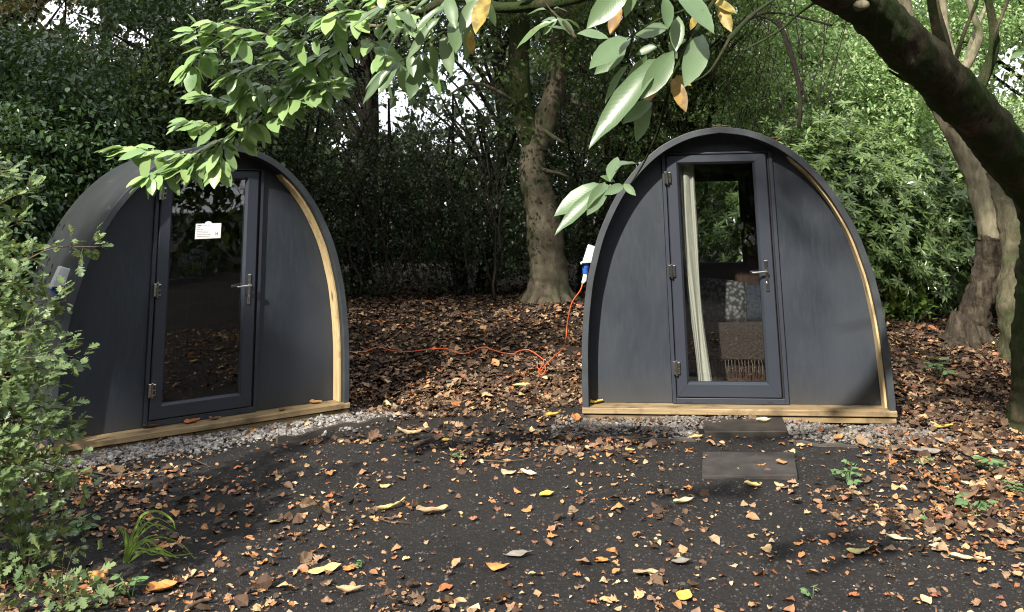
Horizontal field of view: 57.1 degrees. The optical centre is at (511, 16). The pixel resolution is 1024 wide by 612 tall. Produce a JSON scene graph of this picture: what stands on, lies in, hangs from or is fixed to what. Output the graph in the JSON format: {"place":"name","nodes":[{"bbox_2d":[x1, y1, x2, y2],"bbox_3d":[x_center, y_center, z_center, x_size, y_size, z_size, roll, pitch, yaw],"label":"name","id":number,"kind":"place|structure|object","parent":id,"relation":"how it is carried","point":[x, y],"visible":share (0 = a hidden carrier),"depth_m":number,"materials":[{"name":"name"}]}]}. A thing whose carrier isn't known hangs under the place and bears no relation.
{"place":"outdoors","nodes":[
{"label":"outdoors","id":0,"kind":"place"},
{"bbox_2d":[0,200,1023,611],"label":"ground","id":1,"kind":"structure","parent":0,"point":[492,536],"depth_m":5.21,"materials":[{"name":"soil"}]},
{"bbox_2d":[0,373,55,480],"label":"plant","id":2,"kind":"object","parent":1,"relation":"on","point":[42,409],"visible":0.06,"depth_m":6.41,"materials":[{"name":"green plant"}]},
{"bbox_2d":[0,418,64,510],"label":"plant","id":3,"kind":"object","parent":1,"relation":"on","point":[47,493],"visible":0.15,"depth_m":5.69,"materials":[{"name":"green plant"}]},
{"bbox_2d":[0,472,102,593],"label":"plant","id":4,"kind":"object","parent":1,"relation":"on","point":[20,513],"visible":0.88,"depth_m":4.62,"materials":[{"name":"green plant"}]},
{"bbox_2d":[0,151,113,513],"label":"hawthorn shrub","id":5,"kind":"object","parent":1,"relation":"on","point":[12,440],"visible":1,"depth_m":4.45,"materials":[{"name":"green plant"}]},
{"bbox_2d":[0,0,115,166],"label":"laurel bush","id":6,"kind":"object","parent":1,"relation":"on","point":[12,19],"visible":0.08,"depth_m":12.50,"materials":[{"name":"green plant"}]},
{"bbox_2d":[0,537,125,611],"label":"plant","id":7,"kind":"object","parent":1,"relation":"on","point":[105,590],"visible":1,"depth_m":4.16,"materials":[{"name":"green plant"}]},
{"bbox_2d":[0,91,138,377],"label":"laurel bush","id":8,"kind":"object","parent":1,"relation":"on","point":[6,125],"visible":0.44,"depth_m":8.84,"materials":[{"name":"green plant"}]},
{"bbox_2d":[0,47,140,236],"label":"leafy bush","id":9,"kind":"object","parent":1,"relation":"on","point":[54,94],"visible":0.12,"depth_m":10.80,"materials":[{"name":"green plant"}]},
{"bbox_2d":[69,513,102,534],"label":"seedling","id":10,"kind":"object","parent":1,"relation":"on","point":[74,523],"visible":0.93,"depth_m":5.09,"materials":[{"name":"green plant"}]},
{"bbox_2d":[88,571,105,579],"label":"fallen leaf","id":11,"kind":"object","parent":1,"relation":"on","point":[102,574],"visible":0.41,"depth_m":4.53,"materials":[{"name":"plant"}]},
{"bbox_2d":[0,0,204,118],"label":"tree","id":12,"kind":"object","parent":1,"relation":"on","point":[25,9],"visible":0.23,"depth_m":14.71,"materials":[{"name":"green plant"}]},
{"bbox_2d":[0,5,209,330],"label":"laurel bush","id":13,"kind":"object","parent":1,"relation":"on","point":[20,61],"visible":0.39,"depth_m":10.05,"materials":[{"name":"green plant"}]},
{"bbox_2d":[94,471,143,475],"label":"fallen twig","id":14,"kind":"object","parent":1,"relation":"on","point":[95,472],"visible":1,"depth_m":6.23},
{"bbox_2d":[101,451,148,479],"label":"fallen twig","id":15,"kind":"object","parent":1,"relation":"on","point":[106,476],"visible":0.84,"depth_m":6.29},
{"bbox_2d":[109,574,148,597],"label":"seedling","id":16,"kind":"object","parent":1,"relation":"on","point":[133,581],"visible":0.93,"depth_m":4.34,"materials":[{"name":"green plant"}]},
{"bbox_2d":[115,510,194,563],"bbox_3d":[-1.812,2.635,4.760,0.427,0.255,0.199,-1,-11,0],"label":"grass tuft","id":17,"kind":"object","parent":1,"relation":"on","point":[132,545],"visible":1,"depth_m":4.76,"materials":[{"name":"plant"}]},
{"bbox_2d":[7,0,307,277],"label":"laurel bush","id":18,"kind":"object","parent":1,"relation":"on","point":[161,8],"visible":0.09,"depth_m":12.17,"materials":[{"name":"green plant"}]},
{"bbox_2d":[140,579,176,591],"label":"fallen leaf","id":19,"kind":"object","parent":1,"relation":"on","point":[157,586],"visible":1,"depth_m":4.40,"materials":[{"name":"plant"}]},
{"bbox_2d":[9,32,314,278],"bbox_3d":[-4.091,1.982,11.151,3.722,3.659,2.798,-1,-11,0],"label":"leafy bush","id":20,"kind":"object","parent":1,"relation":"on","point":[176,250],"visible":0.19,"depth_m":11.12,"materials":[{"name":"green plant"}]},
{"bbox_2d":[11,143,349,457],"bbox_3d":[-2.848,2.350,8.256,2.410,2.361,1.555,7,-14,-36],"label":"camping pod","id":21,"kind":"object","parent":1,"relation":"on","point":[248,328],"visible":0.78,"depth_m":7.99,"materials":[{"name":"paint"}]},
{"bbox_2d":[169,188,209,282],"bbox_3d":[-3.266,2.071,8.898,0.760,0.870,0.080,7,-14,-36],"label":"window","id":22,"kind":"structure","parent":21,"relation":"in","point":[206,205],"depth_m":9.06,"materials":[{"name":"grey plastic"}]},
{"bbox_2d":[183,418,199,422],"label":"fallen leaf","id":23,"kind":"object","parent":21,"relation":"on","point":[190,420],"visible":1,"depth_m":7.49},
{"bbox_2d":[147,171,258,420],"bbox_3d":[-2.532,2.251,7.758,0.846,1.925,0.174,7,-14,-36],"label":"door","id":24,"kind":"structure","parent":21,"relation":"in","point":[157,409],"depth_m":7.68,"materials":[{"name":"grey plastic"}]},
{"bbox_2d":[195,221,220,238],"bbox_3d":[-2.537,1.785,7.857,0.217,0.142,0.004,7,-14,-36],"label":"notice card","id":25,"kind":"object","parent":21,"relation":"attached to","point":[207,229],"visible":1,"depth_m":7.86,"materials":[{"name":"white"}]},
{"bbox_2d":[308,399,321,402],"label":"fallen leaf","id":26,"kind":"object","parent":21,"relation":"on","point":[314,401],"visible":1,"depth_m":8.13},
{"bbox_2d":[184,598,211,609],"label":"fallen twig","id":27,"kind":"object","parent":1,"relation":"on","point":[192,604],"visible":0.98,"depth_m":4.19,"materials":[{"name":"wood"}]},
{"bbox_2d":[9,0,387,274],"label":"tree","id":28,"kind":"object","parent":1,"relation":"on","point":[211,3],"visible":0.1,"depth_m":15.29,"materials":[{"name":"green plant"}]},
{"bbox_2d":[17,407,410,482],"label":"gravel","id":29,"kind":"structure","parent":1,"relation":"on","point":[197,444],"depth_m":7.13,"materials":[{"name":"gravel"}]},
{"bbox_2d":[167,445,210,466],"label":"fallen twig","id":30,"kind":"object","parent":29,"relation":"on","point":[189,457],"visible":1,"depth_m":6.62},
{"bbox_2d":[74,2,375,277],"bbox_3d":[-3.832,1.843,12.467,4.370,4.122,3.726,-1,-11,0],"label":"evergreen bush","id":31,"kind":"object","parent":1,"relation":"on","point":[195,259],"visible":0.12,"depth_m":12.29,"materials":[{"name":"green plant"}]},
{"bbox_2d":[187,0,446,284],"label":"tree","id":32,"kind":"object","parent":1,"relation":"on","point":[366,60],"visible":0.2,"depth_m":14.98,"materials":[{"name":"green plant"}]},
{"bbox_2d":[301,562,341,573],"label":"fallen leaf","id":33,"kind":"object","parent":1,"relation":"on","point":[331,566],"visible":1,"depth_m":4.57,"materials":[{"name":"plant"}]},
{"bbox_2d":[276,416,386,443],"bbox_3d":[-1.416,3.327,7.483,1.023,0.152,0.038,10,-15,-43],"label":"edging board","id":34,"kind":"object","parent":1,"relation":"on","point":[284,439],"visible":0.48,"depth_m":7.43,"materials":[{"name":"wood"}]},
{"bbox_2d":[196,62,495,299],"bbox_3d":[-2.422,2.286,13.084,4.676,3.366,3.328,-1,-11,0],"label":"evergreen bush","id":35,"kind":"object","parent":1,"relation":"on","point":[354,281],"visible":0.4,"depth_m":12.81,"materials":[{"name":"green plant"}]},
{"bbox_2d":[341,565,354,570],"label":"fallen leaf","id":36,"kind":"object","parent":1,"relation":"on","point":[348,567],"visible":1,"depth_m":4.59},
{"bbox_2d":[334,585,364,591],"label":"fallen leaf","id":37,"kind":"object","parent":1,"relation":"on","point":[347,588],"visible":1,"depth_m":4.30,"materials":[{"name":"plant"}]},
{"bbox_2d":[354,559,364,567],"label":"seedling","id":38,"kind":"object","parent":1,"relation":"on","point":[360,563],"visible":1,"depth_m":4.63,"materials":[{"name":"green plant"}]},
{"bbox_2d":[14,0,737,263],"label":"woodland","id":39,"kind":"object","parent":1,"relation":"on","point":[439,106],"visible":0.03,"depth_m":21.24,"materials":[{"name":"green plant"}]},
{"bbox_2d":[375,497,405,510],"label":"fallen leaf","id":40,"kind":"object","parent":1,"relation":"on","point":[387,506],"visible":1,"depth_m":5.50,"materials":[{"name":"plant"}]},
{"bbox_2d":[378,516,408,522],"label":"fallen twig","id":41,"kind":"object","parent":1,"relation":"on","point":[382,518],"visible":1,"depth_m":5.27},
{"bbox_2d":[394,426,422,433],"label":"fallen leaf","id":42,"kind":"object","parent":1,"relation":"on","point":[405,431],"visible":1,"depth_m":7.27,"materials":[{"name":"plant"}]},
{"bbox_2d":[414,437,430,447],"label":"fallen twig","id":43,"kind":"object","parent":1,"relation":"on","point":[418,444],"visible":1,"depth_m":6.92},
{"bbox_2d":[412,504,447,512],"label":"fallen leaf","id":44,"kind":"object","parent":1,"relation":"on","point":[420,508],"visible":1,"depth_m":5.37,"materials":[{"name":"plant"}]},
{"bbox_2d":[283,79,618,298],"bbox_3d":[-0.733,2.455,13.429,4.765,3.093,3.199,-1,-11,0],"label":"evergreen bush","id":45,"kind":"object","parent":1,"relation":"on","point":[487,244],"visible":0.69,"depth_m":12.86,"materials":[{"name":"green plant"}]},
{"bbox_2d":[332,0,597,277],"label":"tree","id":46,"kind":"object","parent":1,"relation":"on","point":[499,59],"visible":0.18,"depth_m":15.81,"materials":[{"name":"green plant"}]},
{"bbox_2d":[349,268,587,374],"bbox_3d":[-0.077,3.038,9.650,3.479,1.092,1.719,-11,-15,42],"label":"extension cable","id":47,"kind":"object","parent":1,"relation":"on","point":[585,274],"visible":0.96,"depth_m":9.69,"materials":[{"name":"orange plastic"}]},
{"bbox_2d":[447,380,505,384],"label":"fallen twig","id":48,"kind":"object","parent":1,"relation":"on","point":[448,381],"visible":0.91,"depth_m":8.97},
{"bbox_2d":[482,562,509,570],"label":"fallen leaf","id":49,"kind":"object","parent":1,"relation":"on","point":[493,566],"visible":1,"depth_m":4.51,"materials":[{"name":"plant"}]},
{"bbox_2d":[0,279,1010,444],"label":"old leaf litter","id":50,"kind":"object","parent":1,"relation":"on","point":[960,416],"visible":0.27,"depth_m":9.80,"materials":[{"name":"plant"}]},
{"bbox_2d":[0,372,1023,611],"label":"fallen leaves","id":51,"kind":"object","parent":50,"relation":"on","point":[682,548],"depth_m":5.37,"materials":[{"name":"plant"}]},
{"bbox_2d":[501,469,515,474],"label":"fallen leaf","id":52,"kind":"object","parent":1,"relation":"on","point":[504,471],"visible":1,"depth_m":6.11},
{"bbox_2d":[477,454,543,461],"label":"fallen twig","id":53,"kind":"object","parent":1,"relation":"on","point":[509,460],"visible":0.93,"depth_m":6.36,"materials":[{"name":"wood"}]},
{"bbox_2d":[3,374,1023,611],"bbox_3d":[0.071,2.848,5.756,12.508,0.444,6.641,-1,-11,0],"label":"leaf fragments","id":54,"kind":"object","parent":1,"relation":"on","point":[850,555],"visible":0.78,"depth_m":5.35,"materials":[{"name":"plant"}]},
{"bbox_2d":[498,550,532,555],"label":"fallen leaf","id":55,"kind":"object","parent":1,"relation":"on","point":[516,552],"visible":1,"depth_m":4.70,"materials":[{"name":"plant"}]},
{"bbox_2d":[513,382,531,385],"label":"fallen leaf","id":56,"kind":"object","parent":1,"relation":"on","point":[519,384],"visible":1,"depth_m":8.85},
{"bbox_2d":[519,468,536,474],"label":"fallen leaf","id":57,"kind":"object","parent":1,"relation":"on","point":[529,472],"visible":1,"depth_m":6.08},
{"bbox_2d":[536,490,554,496],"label":"fallen leaf","id":58,"kind":"object","parent":1,"relation":"on","point":[546,493],"visible":1,"depth_m":5.62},
{"bbox_2d":[546,411,561,415],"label":"fallen leaf","id":59,"kind":"object","parent":1,"relation":"on","point":[554,414],"visible":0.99,"depth_m":7.59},
{"bbox_2d":[447,0,668,304],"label":"beech tree","id":60,"kind":"object","parent":1,"relation":"on","point":[548,281],"visible":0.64,"depth_m":12.67,"materials":[{"name":"brown plant"}]},
{"bbox_2d":[94,0,1023,432],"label":"magnolia tree","id":61,"kind":"object","parent":1,"relation":"on","point":[958,96],"visible":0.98,"depth_m":4.63,"materials":[{"name":"green plant"}]},
{"bbox_2d":[449,55,711,292],"bbox_3d":[1.044,2.237,13.726,3.930,3.553,3.496,-1,-11,0],"label":"evergreen bush","id":62,"kind":"object","parent":1,"relation":"on","point":[608,201],"visible":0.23,"depth_m":13.37,"materials":[{"name":"green plant"}]},
{"bbox_2d":[594,557,607,561],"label":"fallen leaf","id":63,"kind":"object","parent":1,"relation":"on","point":[602,559],"visible":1,"depth_m":4.59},
{"bbox_2d":[628,568,658,573],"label":"fallen leaf","id":64,"kind":"object","parent":1,"relation":"on","point":[649,571],"visible":0.99,"depth_m":4.43,"materials":[{"name":"plant"}]},
{"bbox_2d":[592,433,698,441],"bbox_3d":[0.964,3.088,6.817,0.770,0.094,0.034,-3,-11,11],"label":"edging board","id":65,"kind":"object","parent":1,"relation":"on","point":[648,439],"visible":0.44,"depth_m":6.81,"materials":[{"name":"wood"}]},
{"bbox_2d":[667,557,691,562],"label":"fallen leaf","id":66,"kind":"object","parent":1,"relation":"on","point":[681,560],"visible":1,"depth_m":4.55,"materials":[{"name":"plant"}]},
{"bbox_2d":[673,497,693,502],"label":"fallen leaf","id":67,"kind":"object","parent":1,"relation":"on","point":[684,499],"visible":1,"depth_m":5.41,"materials":[{"name":"plant"}]},
{"bbox_2d":[676,589,691,599],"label":"fallen leaf","id":68,"kind":"object","parent":1,"relation":"on","point":[684,594],"visible":1,"depth_m":4.16,"materials":[{"name":"plant"}]},
{"bbox_2d":[530,0,878,261],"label":"weeping tree","id":69,"kind":"object","parent":1,"relation":"on","point":[694,91],"visible":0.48,"depth_m":12.90,"materials":[{"name":"green plant"}]},
{"bbox_2d":[580,127,897,425],"bbox_3d":[1.839,2.216,8.302,2.410,2.361,1.555,-2,-11,7],"label":"camping pod","id":70,"kind":"object","parent":1,"relation":"on","point":[805,264],"visible":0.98,"depth_m":7.69,"materials":[{"name":"paint"}]},
{"bbox_2d":[678,164,711,380],"bbox_3d":[1.786,2.124,7.846,0.820,1.848,0.075,-2,-11,7],"label":"curtain","id":71,"kind":"object","parent":70,"relation":"hanging from","point":[688,216],"visible":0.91,"depth_m":7.89,"materials":[{"name":"beige fabric"}]},
{"bbox_2d":[683,178,746,265],"bbox_3d":[1.892,1.980,9.069,0.670,0.820,0.080,-2,-11,7],"label":"window","id":72,"kind":"structure","parent":70,"relation":"in","point":[739,180],"depth_m":8.99,"materials":[{"name":"grey plastic"}]},
{"bbox_2d":[670,319,765,383],"bbox_3d":[1.947,3.017,8.488,1.800,0.500,0.580,-2,-11,7],"label":"bed","id":73,"kind":"object","parent":70,"relation":"on","point":[731,375],"visible":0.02,"depth_m":8.23,"materials":[{"name":"fabric"}]},
{"bbox_2d":[669,322,764,373],"bbox_3d":[1.904,2.893,8.197,1.900,0.430,0.029,-2,-11,7],"label":"throw blanket","id":74,"kind":"object","parent":73,"relation":"on","point":[731,341],"visible":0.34,"depth_m":8.20,"materials":[{"name":"fabric"}]},
{"bbox_2d":[700,278,746,321],"bbox_3d":[1.894,2.603,8.607,0.520,0.400,0.180,3,-31,8],"label":"cushion","id":75,"kind":"object","parent":73,"relation":"on","point":[723,300],"visible":0.82,"depth_m":8.52,"materials":[{"name":"fabric"}]},
{"bbox_2d":[746,284,761,320],"bbox_3d":[2.316,2.612,8.589,0.500,0.340,0.160,-5,-32,7],"label":"cushion","id":76,"kind":"object","parent":73,"relation":"on","point":[754,313],"visible":0.27,"depth_m":8.53,"materials":[{"name":"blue fabric"}]},
{"bbox_2d":[664,154,781,397],"bbox_3d":[1.714,2.110,7.728,0.846,1.925,0.174,-2,-11,7],"label":"door","id":77,"kind":"structure","parent":70,"relation":"in","point":[770,388],"depth_m":7.68,"materials":[{"name":"grey plastic"}]},
{"bbox_2d":[702,416,787,437],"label":"stepping slab","id":78,"kind":"structure","parent":1,"relation":"on","point":[774,426],"depth_m":6.98,"materials":[{"name":"concrete"}]},
{"bbox_2d":[702,452,797,480],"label":"stepping slab","id":79,"kind":"structure","parent":1,"relation":"on","point":[719,465],"depth_m":6.09,"materials":[{"name":"concrete"}]},
{"bbox_2d":[741,480,760,486],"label":"fallen leaf","id":80,"kind":"object","parent":1,"relation":"on","point":[755,484],"visible":1,"depth_m":5.70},
{"bbox_2d":[547,411,959,447],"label":"gravel","id":81,"kind":"structure","parent":1,"relation":"on","point":[804,429],"depth_m":7.09,"materials":[{"name":"gravel"}]},
{"bbox_2d":[549,0,1023,268],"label":"woodland","id":82,"kind":"object","parent":1,"relation":"on","point":[701,248],"visible":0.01,"depth_m":20.68,"materials":[{"name":"green plant"}]},
{"bbox_2d":[800,585,819,598],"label":"seedling","id":83,"kind":"object","parent":1,"relation":"on","point":[803,590],"visible":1,"depth_m":4.17,"materials":[{"name":"green plant"}]},
{"bbox_2d":[697,99,950,316],"bbox_3d":[4.190,2.613,12.819,3.488,2.847,3.135,-6,-12,22],"label":"rhododendron bush","id":84,"kind":"object","parent":1,"relation":"on","point":[882,255],"visible":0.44,"depth_m":12.19,"materials":[{"name":"green plant"}]},
{"bbox_2d":[833,433,843,440],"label":"fallen leaf","id":85,"kind":"object","parent":1,"relation":"on","point":[837,436],"visible":1,"depth_m":6.80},
{"bbox_2d":[660,0,1023,298],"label":"tree","id":86,"kind":"object","parent":1,"relation":"on","point":[870,65],"visible":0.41,"depth_m":14.56,"materials":[{"name":"green plant"}]},
{"bbox_2d":[830,467,862,484],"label":"seedling","id":87,"kind":"object","parent":1,"relation":"on","point":[849,481],"visible":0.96,"depth_m":5.81,"materials":[{"name":"green plant"}]},
{"bbox_2d":[841,459,860,466],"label":"seedling","id":88,"kind":"object","parent":1,"relation":"on","point":[845,461],"visible":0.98,"depth_m":6.11,"materials":[{"name":"green plant"}]},
{"bbox_2d":[793,440,917,449],"bbox_3d":[2.416,3.040,6.603,0.843,0.094,0.034,-3,-11,13],"label":"edging board","id":89,"kind":"object","parent":1,"relation":"on","point":[835,444],"visible":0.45,"depth_m":6.62,"materials":[{"name":"wood"}]},
{"bbox_2d":[844,547,868,553],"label":"fallen leaf","id":90,"kind":"object","parent":1,"relation":"on","point":[856,551],"visible":1,"depth_m":4.65,"materials":[{"name":"plant"}]},
{"bbox_2d":[796,118,977,318],"bbox_3d":[5.674,2.888,13.502,3.803,2.870,3.462,-11,-15,42],"label":"rhododendron bush","id":91,"kind":"object","parent":1,"relation":"on","point":[944,265],"visible":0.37,"depth_m":12.65,"materials":[{"name":"green plant"}]},
{"bbox_2d":[883,533,912,539],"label":"fallen leaf","id":92,"kind":"object","parent":1,"relation":"on","point":[896,536],"visible":1,"depth_m":4.83,"materials":[{"name":"plant"}]},
{"bbox_2d":[880,283,919,309],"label":"woodland plant","id":93,"kind":"object","parent":1,"relation":"on","point":[883,300],"visible":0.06,"depth_m":13.06,"materials":[{"name":"green plant"}]},
{"bbox_2d":[882,277,937,322],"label":"woodland plant","id":94,"kind":"object","parent":1,"relation":"on","point":[893,305],"visible":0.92,"depth_m":12.20,"materials":[{"name":"green plant"}]},
{"bbox_2d":[915,456,933,465],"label":"seedling","id":95,"kind":"object","parent":1,"relation":"on","point":[930,459],"visible":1,"depth_m":6.17,"materials":[{"name":"green plant"}]},
{"bbox_2d":[910,446,941,453],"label":"fallen leaf","id":96,"kind":"object","parent":1,"relation":"on","point":[915,449],"visible":0.93,"depth_m":6.41,"materials":[{"name":"plant"}]},
{"bbox_2d":[923,357,956,374],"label":"seedling","id":97,"kind":"object","parent":1,"relation":"on","point":[945,372],"visible":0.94,"depth_m":9.10,"materials":[{"name":"green plant"}]},
{"bbox_2d":[861,0,1023,161],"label":"tree","id":98,"kind":"object","parent":1,"relation":"on","point":[1005,66],"visible":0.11,"depth_m":16.05,"materials":[{"name":"green plant"}]},
{"bbox_2d":[934,424,952,428],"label":"fallen leaf","id":99,"kind":"object","parent":1,"relation":"on","point":[946,426],"visible":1,"depth_m":7.06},
{"bbox_2d":[898,0,1020,362],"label":"twin trunk tree","id":100,"kind":"object","parent":1,"relation":"on","point":[990,286],"visible":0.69,"depth_m":10.97,"materials":[{"name":"brown plant"}]},
{"bbox_2d":[952,489,978,498],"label":"fallen leaf","id":101,"kind":"object","parent":1,"relation":"on","point":[970,493],"visible":0.85,"depth_m":5.58,"materials":[{"name":"plant"}]},
{"bbox_2d":[942,552,990,560],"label":"fallen leaf","id":102,"kind":"object","parent":1,"relation":"on","point":[958,555],"visible":1,"depth_m":4.58,"materials":[{"name":"plant"}]},
{"bbox_2d":[927,92,1023,278],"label":"rhododendron bush","id":103,"kind":"object","parent":1,"relation":"on","point":[1021,121],"visible":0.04,"depth_m":12.91,"materials":[{"name":"green plant"}]},
{"bbox_2d":[954,492,997,516],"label":"seedling","id":104,"kind":"object","parent":1,"relation":"on","point":[964,503],"visible":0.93,"depth_m":5.21,"materials":[{"name":"green plant"}]},
{"bbox_2d":[972,454,1011,472],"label":"seedling","id":105,"kind":"object","parent":1,"relation":"on","point":[998,463],"visible":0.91,"depth_m":6.02,"materials":[{"name":"green plant"}]},
{"bbox_2d":[968,442,1023,448],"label":"fallen twig","id":106,"kind":"object","parent":1,"relation":"on","point":[993,445],"visible":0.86,"depth_m":6.54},
{"bbox_2d":[991,448,1011,452],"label":"fallen leaf","id":107,"kind":"object","parent":1,"relation":"on","point":[994,450],"visible":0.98,"depth_m":6.45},
{"bbox_2d":[1003,480,1023,491],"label":"seedling","id":108,"kind":"object","parent":1,"relation":"on","point":[1013,488],"visible":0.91,"depth_m":5.62,"materials":[{"name":"green plant"}]},
{"bbox_2d":[18,0,1023,205],"label":"sky","id":109,"kind":"structure","parent":0,"point":[383,115],"materials":[{"name":"white"}]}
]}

